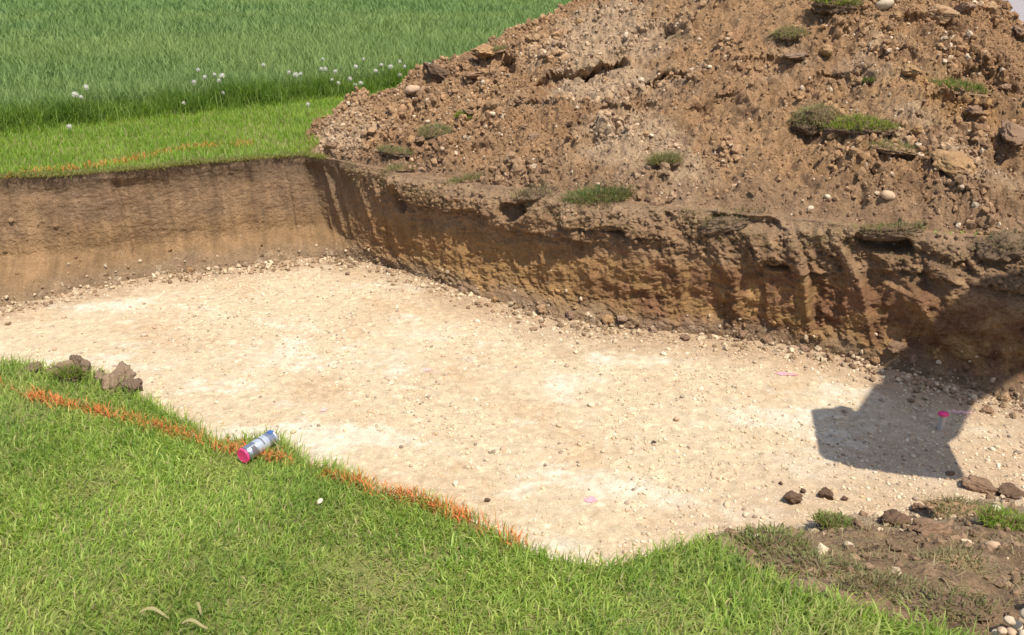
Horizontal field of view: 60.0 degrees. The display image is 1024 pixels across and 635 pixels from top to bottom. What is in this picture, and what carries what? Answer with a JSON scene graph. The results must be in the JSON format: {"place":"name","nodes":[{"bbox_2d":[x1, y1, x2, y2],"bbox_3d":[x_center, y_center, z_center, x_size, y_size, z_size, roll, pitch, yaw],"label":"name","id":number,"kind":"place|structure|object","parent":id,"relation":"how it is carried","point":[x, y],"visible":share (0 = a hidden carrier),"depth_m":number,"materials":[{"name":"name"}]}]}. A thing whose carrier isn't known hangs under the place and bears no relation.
{"place":"outdoors","nodes":[
{"label":"outdoors","id":0,"kind":"place"},
{"bbox_2d":[0,82,395,175],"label":"verge grass","id":1,"kind":"structure","parent":0,"point":[216,119],"depth_m":10.62,"materials":[{"name":"plant"}]},
{"bbox_2d":[5,138,252,178],"bbox_3d":[-4.242,-1.687,9.415,0.564,0.096,3.210,20,29,40],"label":"paint line","id":2,"kind":"object","parent":1,"relation":"on","point":[153,154],"visible":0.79,"depth_m":9.44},
{"bbox_2d":[0,61,421,133],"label":"field edge grass","id":3,"kind":"structure","parent":0,"point":[244,93],"depth_m":12.41,"materials":[{"name":"plant"}]},
{"bbox_2d":[0,8,1014,634],"bbox_3d":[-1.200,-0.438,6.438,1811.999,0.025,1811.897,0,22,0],"label":"ground","id":4,"kind":"structure","parent":0,"point":[360,566],"depth_m":3.18,"materials":[{"name":"plant"}]},
{"bbox_2d":[24,361,41,372],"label":"soil clod","id":5,"kind":"object","parent":4,"relation":"on","point":[31,365],"visible":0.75,"depth_m":4.61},
{"bbox_2d":[40,360,73,372],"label":"soil clod","id":6,"kind":"object","parent":4,"relation":"on","point":[60,364],"visible":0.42,"depth_m":4.60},
{"bbox_2d":[42,361,86,382],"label":"turf clump","id":7,"kind":"object","parent":4,"relation":"on","point":[65,373],"visible":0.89,"depth_m":4.51,"materials":[{"name":"plant"}]},
{"bbox_2d":[69,354,91,376],"bbox_3d":[-2.261,0.270,4.644,0.118,0.165,0.203,-26,21,-25],"label":"soil clod","id":8,"kind":"object","parent":4,"relation":"on","point":[76,358],"visible":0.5,"depth_m":4.61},
{"bbox_2d":[94,368,105,381],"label":"soil clod","id":9,"kind":"object","parent":4,"relation":"on","point":[98,374],"visible":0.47,"depth_m":4.51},
{"bbox_2d":[100,361,135,393],"bbox_3d":[-2.008,0.319,4.512,0.103,0.118,0.220,5,22,11],"label":"soil clod","id":10,"kind":"object","parent":4,"relation":"on","point":[121,370],"visible":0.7,"depth_m":4.48,"materials":[{"name":"soil"}]},
{"bbox_2d":[121,378,143,393],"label":"soil clod","id":11,"kind":"object","parent":4,"relation":"on","point":[136,383],"visible":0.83,"depth_m":4.41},
{"bbox_2d":[140,606,168,618],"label":"dead leaf","id":12,"kind":"object","parent":4,"relation":"on","point":[156,610],"visible":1,"depth_m":2.87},
{"bbox_2d":[0,376,338,481],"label":"paint line","id":13,"kind":"object","parent":4,"relation":"on","point":[95,408],"visible":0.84,"depth_m":4.09,"materials":[{"name":"paint"}]},
{"bbox_2d":[182,618,207,628],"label":"dead leaf","id":14,"kind":"object","parent":4,"relation":"on","point":[194,621],"visible":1,"depth_m":2.81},
{"bbox_2d":[237,430,277,462],"bbox_3d":[-1.099,0.557,3.862,0.068,0.068,0.196,13,28,29],"label":"spray can","id":15,"kind":"object","parent":4,"relation":"on","point":[251,450],"visible":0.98,"depth_m":3.82,"materials":[{"name":"silver metal"}]},
{"bbox_2d":[0,0,571,114],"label":"crop","id":16,"kind":"object","parent":4,"relation":"on","point":[115,48],"visible":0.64,"depth_m":20.18,"materials":[{"name":"plant"}]},
{"bbox_2d":[386,161,416,171],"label":"turf clump","id":17,"kind":"object","parent":4,"relation":"on","point":[397,169],"visible":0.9,"depth_m":9.02,"materials":[{"name":"soil"}]},
{"bbox_2d":[0,352,822,603],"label":"edge grass","id":18,"kind":"structure","parent":4,"relation":"on","point":[171,412],"depth_m":3.42,"materials":[{"name":"plant"}]},
{"bbox_2d":[325,464,527,547],"bbox_3d":[-0.347,0.711,3.478,0.982,0.087,0.187,12,25,26],"label":"paint line","id":19,"kind":"object","parent":18,"relation":"on","point":[456,508],"visible":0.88,"depth_m":3.47,"materials":[{"name":"paint"}]},
{"bbox_2d":[305,0,1023,233],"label":"soil heap","id":20,"kind":"object","parent":4,"relation":"on","point":[684,121],"visible":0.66,"depth_m":8.79,"materials":[{"name":"soil"}]},
{"bbox_2d":[324,143,336,149],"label":"soil clod","id":21,"kind":"object","parent":20,"relation":"on","point":[328,146],"visible":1,"depth_m":9.62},
{"bbox_2d":[362,144,369,150],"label":"soil clod","id":22,"kind":"object","parent":20,"relation":"on","point":[366,147],"visible":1,"depth_m":9.36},
{"bbox_2d":[376,142,415,157],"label":"turf clump","id":23,"kind":"object","parent":20,"relation":"on","point":[392,151],"visible":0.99,"depth_m":9.18,"materials":[{"name":"plant"}]},
{"bbox_2d":[405,85,420,93],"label":"stone","id":24,"kind":"object","parent":20,"relation":"on","point":[410,89],"visible":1,"depth_m":10.29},
{"bbox_2d":[415,135,426,143],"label":"soil clod","id":25,"kind":"object","parent":20,"relation":"on","point":[421,139],"visible":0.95,"depth_m":9.36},
{"bbox_2d":[413,122,453,140],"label":"turf clump","id":26,"kind":"object","parent":20,"relation":"on","point":[430,131],"visible":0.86,"depth_m":9.45,"materials":[{"name":"plant"}]},
{"bbox_2d":[423,62,448,82],"bbox_3d":[-0.944,-2.999,10.828,0.376,0.191,0.190,25,4,3],"label":"soil clod","id":27,"kind":"object","parent":20,"relation":"on","point":[439,73],"visible":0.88,"depth_m":10.76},
{"bbox_2d":[452,109,471,120],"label":"turf clump","id":28,"kind":"object","parent":20,"relation":"on","point":[457,113],"visible":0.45,"depth_m":9.75,"materials":[{"name":"plant"}]},
{"bbox_2d":[460,71,485,78],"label":"soil clod","id":29,"kind":"object","parent":20,"relation":"on","point":[472,75],"visible":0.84,"depth_m":10.47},
{"bbox_2d":[470,43,495,58],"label":"soil clod","id":30,"kind":"object","parent":20,"relation":"on","point":[483,50],"visible":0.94,"depth_m":10.91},
{"bbox_2d":[492,44,508,54],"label":"turf clump","id":31,"kind":"object","parent":20,"relation":"on","point":[496,50],"visible":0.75,"depth_m":10.98,"materials":[{"name":"soil"}]},
{"bbox_2d":[527,132,539,140],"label":"soil clod","id":32,"kind":"object","parent":20,"relation":"on","point":[532,136],"visible":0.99,"depth_m":8.90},
{"bbox_2d":[544,157,554,165],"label":"soil clod","id":33,"kind":"object","parent":20,"relation":"on","point":[550,161],"visible":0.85,"depth_m":8.36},
{"bbox_2d":[558,180,639,206],"bbox_3d":[0.756,-1.111,8.004,0.841,0.242,0.478,-4,27,14],"label":"turf clump","id":34,"kind":"object","parent":20,"relation":"on","point":[612,194],"visible":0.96,"depth_m":7.96,"materials":[{"name":"plant"}]},
{"bbox_2d":[640,148,684,170],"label":"turf clump","id":35,"kind":"object","parent":20,"relation":"on","point":[672,159],"visible":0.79,"depth_m":8.13,"materials":[{"name":"plant"}]},
{"bbox_2d":[307,0,1023,234],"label":"heap crumbs","id":36,"kind":"object","parent":20,"relation":"on","point":[357,97],"visible":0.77,"depth_m":9.03,"materials":[{"name":"soil"}]},
{"bbox_2d":[867,137,927,155],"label":"turf clump","id":37,"kind":"object","parent":36,"relation":"on","point":[891,148],"visible":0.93,"depth_m":7.60,"materials":[{"name":"soil"}]},
{"bbox_2d":[667,22,677,34],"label":"soil clod","id":38,"kind":"object","parent":20,"relation":"on","point":[672,28],"visible":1,"depth_m":10.27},
{"bbox_2d":[768,24,809,46],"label":"turf clump","id":39,"kind":"object","parent":20,"relation":"on","point":[790,36],"visible":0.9,"depth_m":9.35,"materials":[{"name":"plant"}]},
{"bbox_2d":[782,52,807,59],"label":"soil clod","id":40,"kind":"object","parent":20,"relation":"on","point":[798,56],"visible":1,"depth_m":9.18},
{"bbox_2d":[786,101,846,135],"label":"turf clump","id":41,"kind":"object","parent":20,"relation":"on","point":[809,120],"visible":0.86,"depth_m":8.19,"materials":[{"name":"plant"}]},
{"bbox_2d":[818,44,833,56],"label":"soil clod","id":42,"kind":"object","parent":20,"relation":"on","point":[827,50],"visible":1,"depth_m":9.08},
{"bbox_2d":[831,71,839,76],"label":"soil clod","id":43,"kind":"object","parent":20,"relation":"on","point":[835,73],"visible":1,"depth_m":8.89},
{"bbox_2d":[810,0,862,15],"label":"turf clump","id":44,"kind":"object","parent":20,"relation":"on","point":[827,7],"visible":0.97,"depth_m":9.38,"materials":[{"name":"plant"}]},
{"bbox_2d":[819,111,910,139],"bbox_3d":[3.133,-1.721,7.973,0.619,0.297,0.699,-16,27,-35],"label":"turf clump","id":45,"kind":"object","parent":20,"relation":"on","point":[861,124],"visible":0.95,"depth_m":7.84,"materials":[{"name":"plant"}]},
{"bbox_2d":[862,77,875,84],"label":"turf clump","id":46,"kind":"object","parent":20,"relation":"on","point":[868,81],"visible":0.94,"depth_m":8.58,"materials":[{"name":"plant"}]},
{"bbox_2d":[875,0,893,9],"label":"stone","id":47,"kind":"object","parent":20,"relation":"on","point":[882,4],"visible":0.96,"depth_m":9.36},
{"bbox_2d":[880,190,894,199],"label":"stone","id":48,"kind":"object","parent":20,"relation":"on","point":[887,194],"visible":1,"depth_m":7.21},
{"bbox_2d":[889,11,901,19],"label":"soil clod","id":49,"kind":"object","parent":20,"relation":"on","point":[896,15],"visible":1,"depth_m":9.25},
{"bbox_2d":[901,64,920,76],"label":"soil clod","id":50,"kind":"object","parent":20,"relation":"on","point":[908,70],"visible":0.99,"depth_m":8.37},
{"bbox_2d":[910,124,923,133],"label":"soil clod","id":51,"kind":"object","parent":20,"relation":"on","point":[917,129],"visible":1,"depth_m":7.76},
{"bbox_2d":[928,4,959,24],"bbox_3d":[4.541,-3.191,9.335,0.319,0.204,0.235,29,36,50],"label":"soil clod","id":52,"kind":"object","parent":20,"relation":"on","point":[947,15],"visible":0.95,"depth_m":9.28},
{"bbox_2d":[929,149,976,177],"bbox_3d":[3.656,-1.266,7.316,0.296,0.140,0.429,-29,54,-12],"label":"soil clod","id":53,"kind":"object","parent":20,"relation":"on","point":[950,163],"visible":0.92,"depth_m":7.28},
{"bbox_2d":[928,74,991,97],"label":"turf clump","id":54,"kind":"object","parent":20,"relation":"on","point":[960,87],"visible":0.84,"depth_m":8.28,"materials":[{"name":"plant"}]},
{"bbox_2d":[954,2,976,12],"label":"soil clod","id":55,"kind":"object","parent":20,"relation":"on","point":[964,7],"visible":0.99,"depth_m":9.30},
{"bbox_2d":[967,105,983,117],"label":"soil clod","id":56,"kind":"object","parent":20,"relation":"on","point":[975,111],"visible":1,"depth_m":7.99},
{"bbox_2d":[986,1,997,13],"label":"soil clod","id":57,"kind":"object","parent":20,"relation":"on","point":[992,7],"visible":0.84,"depth_m":9.52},
{"bbox_2d":[1000,83,1011,90],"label":"soil clod","id":58,"kind":"object","parent":20,"relation":"on","point":[1006,87],"visible":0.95,"depth_m":8.46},
{"bbox_2d":[1000,119,1023,145],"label":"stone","id":59,"kind":"object","parent":20,"relation":"on","point":[1011,133],"visible":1,"depth_m":7.61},
{"bbox_2d":[1013,26,1023,37],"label":"soil clod","id":60,"kind":"object","parent":20,"relation":"on","point":[1018,31],"visible":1,"depth_m":9.41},
{"bbox_2d":[0,257,1023,598],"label":"pit floor","id":61,"kind":"structure","parent":0,"point":[602,519],"depth_m":6.55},
{"bbox_2d":[0,243,1023,419],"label":"soil crumbs","id":62,"kind":"object","parent":61,"relation":"on","point":[931,383],"visible":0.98,"depth_m":8.06,"materials":[{"name":"soil"}]},
{"bbox_2d":[535,304,545,314],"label":"soil clod","id":63,"kind":"object","parent":61,"relation":"on","point":[540,308],"visible":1,"depth_m":8.19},
{"bbox_2d":[584,496,597,502],"bbox_3d":[0.484,1.109,5.408,0.090,0.006,0.070,-4,22,-11],"label":"paint mark","id":64,"kind":"object","parent":61,"relation":"on","point":[591,499],"visible":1,"depth_m":5.41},
{"bbox_2d":[600,314,613,324],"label":"soil clod","id":65,"kind":"object","parent":61,"relation":"on","point":[607,319],"visible":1,"depth_m":7.93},
{"bbox_2d":[648,327,657,332],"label":"soil clod","id":66,"kind":"object","parent":61,"relation":"on","point":[654,329],"visible":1,"depth_m":7.80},
{"bbox_2d":[680,333,689,340],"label":"soil clod","id":67,"kind":"object","parent":61,"relation":"on","point":[686,337],"visible":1,"depth_m":7.63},
{"bbox_2d":[738,330,748,338],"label":"soil clod","id":68,"kind":"object","parent":61,"relation":"on","point":[742,334],"visible":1,"depth_m":7.63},
{"bbox_2d":[762,334,773,343],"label":"soil clod","id":69,"kind":"object","parent":61,"relation":"on","point":[767,339],"visible":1,"depth_m":7.58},
{"bbox_2d":[775,372,797,375],"bbox_3d":[2.179,0.446,7.025,0.220,0.010,0.070,3,22,8],"label":"paint mark","id":70,"kind":"object","parent":61,"relation":"on","point":[782,373],"visible":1,"depth_m":7.03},
{"bbox_2d":[783,490,802,504],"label":"soil clod","id":71,"kind":"object","parent":61,"relation":"on","point":[792,497],"visible":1,"depth_m":5.33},
{"bbox_2d":[800,345,809,351],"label":"soil clod","id":72,"kind":"object","parent":61,"relation":"on","point":[805,348],"visible":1,"depth_m":7.43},
{"bbox_2d":[818,487,833,499],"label":"soil clod","id":73,"kind":"object","parent":61,"relation":"on","point":[826,493],"visible":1,"depth_m":5.41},
{"bbox_2d":[870,356,880,364],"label":"soil clod","id":74,"kind":"object","parent":61,"relation":"on","point":[875,360],"visible":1,"depth_m":7.19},
{"bbox_2d":[936,411,948,430],"bbox_3d":[3.002,0.727,6.194,0.074,0.152,0.072,10,24,23],"label":"survey peg","id":75,"kind":"object","parent":61,"relation":"on","point":[943,415],"visible":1,"depth_m":6.18,"materials":[{"name":"grey wood"}]},
{"bbox_2d":[945,471,954,475],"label":"soil clod","id":76,"kind":"object","parent":61,"relation":"on","point":[949,473],"visible":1,"depth_m":5.64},
{"bbox_2d":[947,409,972,413],"bbox_3d":[3.245,0.686,6.452,0.220,0.012,0.070,4,22,11],"label":"paint mark","id":77,"kind":"object","parent":61,"relation":"on","point":[959,411],"visible":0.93,"depth_m":6.45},
{"bbox_2d":[961,474,1000,495],"bbox_3d":[2.906,1.052,5.505,0.237,0.110,0.141,20,29,20],"label":"soil clod","id":78,"kind":"object","parent":61,"relation":"on","point":[972,483],"visible":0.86,"depth_m":5.47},
{"bbox_2d":[980,405,993,413],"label":"soil clod","id":79,"kind":"object","parent":61,"relation":"on","point":[988,409],"visible":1,"depth_m":6.42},
{"bbox_2d":[997,392,1010,402],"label":"soil clod","id":80,"kind":"object","parent":61,"relation":"on","point":[1005,397],"visible":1,"depth_m":6.58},
{"bbox_2d":[997,482,1023,498],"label":"soil clod","id":81,"kind":"object","parent":61,"relation":"on","point":[1010,490],"visible":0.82,"depth_m":5.40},
{"bbox_2d":[0,155,1023,401],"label":"pit bank","id":82,"kind":"structure","parent":0,"point":[198,213],"depth_m":8.22,"materials":[{"name":"soil"}]},
{"bbox_2d":[0,150,329,180],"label":"rim grass","id":83,"kind":"structure","parent":82,"relation":"on","point":[119,168],"depth_m":9.20,"materials":[{"name":"plant"}]},
{"bbox_2d":[443,171,483,186],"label":"turf clump","id":84,"kind":"object","parent":82,"relation":"on","point":[470,179],"visible":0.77,"depth_m":8.61,"materials":[{"name":"soil"}]},
{"bbox_2d":[3,159,1023,401],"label":"bank crumbs","id":85,"kind":"object","parent":82,"relation":"on","point":[971,263],"visible":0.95,"depth_m":7.70,"materials":[{"name":"soil"}]},
{"bbox_2d":[513,181,559,201],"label":"turf clump","id":86,"kind":"object","parent":82,"relation":"on","point":[530,194],"visible":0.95,"depth_m":8.12,"materials":[{"name":"soil"}]},
{"bbox_2d":[565,311,574,319],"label":"soil clod","id":87,"kind":"object","parent":82,"relation":"on","point":[570,314],"visible":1,"depth_m":8.07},
{"bbox_2d":[617,315,627,321],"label":"soil clod","id":88,"kind":"object","parent":82,"relation":"on","point":[622,318],"visible":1,"depth_m":7.90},
{"bbox_2d":[345,161,1007,276],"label":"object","id":89,"kind":"object","parent":82,"relation":"hanging from","point":[678,208],"visible":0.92,"depth_m":7.65,"materials":[{"name":"brown plant"}]},
{"bbox_2d":[693,205,768,234],"bbox_3d":[1.943,-0.856,7.578,0.788,0.178,0.341,-16,30,-12],"label":"turf clump","id":90,"kind":"object","parent":82,"relation":"on","point":[725,223],"visible":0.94,"depth_m":7.51,"materials":[{"name":"soil"}]},
{"bbox_2d":[851,219,927,241],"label":"turf clump","id":91,"kind":"object","parent":82,"relation":"on","point":[889,233],"visible":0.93,"depth_m":7.06,"materials":[{"name":"soil"}]},
{"bbox_2d":[887,340,906,353],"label":"soil clod","id":92,"kind":"object","parent":82,"relation":"on","point":[895,346],"visible":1,"depth_m":7.09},
{"bbox_2d":[909,357,917,364],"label":"soil clod","id":93,"kind":"object","parent":82,"relation":"on","point":[912,361],"visible":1,"depth_m":7.00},
{"bbox_2d":[967,228,1023,262],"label":"turf clump","id":94,"kind":"object","parent":82,"relation":"on","point":[1004,245],"visible":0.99,"depth_m":6.74,"materials":[{"name":"soil"}]},
{"bbox_2d":[0,257,1023,565],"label":"loose gravel","id":95,"kind":"structure","parent":0,"point":[726,503],"depth_m":6.52,"materials":[{"name":"gravel"}]},
{"bbox_2d":[156,405,1023,634],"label":"soil ramp","id":96,"kind":"structure","parent":0,"point":[917,569],"depth_m":3.41,"materials":[{"name":"soil"}]},
{"bbox_2d":[717,521,818,559],"bbox_3d":[0.980,0.871,3.422,0.413,0.116,0.338,1,19,7],"label":"turf clump","id":97,"kind":"object","parent":96,"relation":"on","point":[773,537],"visible":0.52,"depth_m":3.43,"materials":[{"name":"plant"}]},
{"bbox_2d":[749,539,879,580],"bbox_3d":[1.117,0.899,3.205,0.535,0.090,0.270,7,30,-5],"label":"turf clump","id":98,"kind":"object","parent":96,"relation":"on","point":[824,562],"visible":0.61,"depth_m":3.21,"materials":[{"name":"plant"}]},
{"bbox_2d":[808,506,864,531],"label":"turf clump","id":99,"kind":"object","parent":96,"relation":"on","point":[827,521],"visible":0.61,"depth_m":5.00,"materials":[{"name":"plant"}]},
{"bbox_2d":[684,493,1023,627],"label":"ramp crumbs","id":100,"kind":"object","parent":96,"relation":"on","point":[962,537],"visible":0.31,"depth_m":3.85,"materials":[{"name":"soil"}]},
{"bbox_2d":[721,512,1023,634],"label":"ramp litter","id":101,"kind":"object","parent":96,"relation":"on","point":[934,560],"visible":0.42,"depth_m":3.46,"materials":[{"name":"brown plant"}]},
{"bbox_2d":[832,565,929,601],"bbox_3d":[1.292,0.931,3.095,0.417,0.073,0.220,2,13,-22],"label":"turf clump","id":102,"kind":"object","parent":96,"relation":"on","point":[881,582],"visible":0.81,"depth_m":3.09,"materials":[{"name":"plant"}]},
{"bbox_2d":[881,509,914,526],"bbox_3d":[2.183,1.164,5.052,0.196,0.126,0.134,-5,16,-18],"label":"soil clod","id":103,"kind":"object","parent":96,"relation":"on","point":[891,516],"visible":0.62,"depth_m":5.01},
{"bbox_2d":[910,503,926,510],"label":"soil clod","id":104,"kind":"object","parent":96,"relation":"on","point":[919,506],"visible":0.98,"depth_m":5.26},
{"bbox_2d":[911,517,952,536],"bbox_3d":[2.127,1.083,4.524,0.237,0.117,0.141,2,15,-23],"label":"soil clod","id":105,"kind":"object","parent":96,"relation":"on","point":[924,526],"visible":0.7,"depth_m":4.49,"materials":[{"name":"soil"}]},
{"bbox_2d":[884,579,1010,624],"bbox_3d":[1.442,0.961,2.954,0.431,0.075,0.215,-7,31,8],"label":"turf clump","id":106,"kind":"object","parent":96,"relation":"on","point":[959,607],"visible":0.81,"depth_m":2.96,"materials":[{"name":"plant"}]},
{"bbox_2d":[908,541,997,574],"bbox_3d":[1.736,0.953,3.483,0.330,0.070,0.222,-5,22,-7],"label":"turf clump","id":107,"kind":"object","parent":96,"relation":"on","point":[954,555],"visible":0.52,"depth_m":3.50,"materials":[{"name":"plant"}]},
{"bbox_2d":[916,492,990,518],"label":"turf clump","id":108,"kind":"object","parent":96,"relation":"on","point":[942,508],"visible":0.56,"depth_m":5.14,"materials":[{"name":"plant"}]},
{"bbox_2d":[984,541,1000,549],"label":"stone","id":109,"kind":"object","parent":96,"relation":"on","point":[994,544],"visible":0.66,"depth_m":3.85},
{"bbox_2d":[972,501,1023,531],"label":"turf clump","id":110,"kind":"object","parent":96,"relation":"on","point":[1013,520],"visible":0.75,"depth_m":4.73,"materials":[{"name":"plant"}]},
{"bbox_2d":[996,626,1007,634],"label":"pebble","id":111,"kind":"object","parent":96,"relation":"on","point":[1000,630],"visible":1,"depth_m":2.73,"materials":[{"name":"stone"}]},
{"bbox_2d":[1003,615,1015,624],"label":"pebble","id":112,"kind":"object","parent":96,"relation":"on","point":[1009,620],"visible":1,"depth_m":2.81,"materials":[{"name":"stone"}]},
{"bbox_2d":[1006,627,1017,634],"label":"pebble","id":113,"kind":"object","parent":96,"relation":"on","point":[1011,631],"visible":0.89,"depth_m":2.73,"materials":[{"name":"stone"}]},
{"bbox_2d":[1010,620,1022,630],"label":"pebble","id":114,"kind":"object","parent":96,"relation":"on","point":[1018,626],"visible":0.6,"depth_m":2.83,"materials":[{"name":"stone"}]},
{"bbox_2d":[1003,0,1023,21],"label":"road","id":115,"kind":"structure","parent":0,"point":[1018,6],"depth_m":38.99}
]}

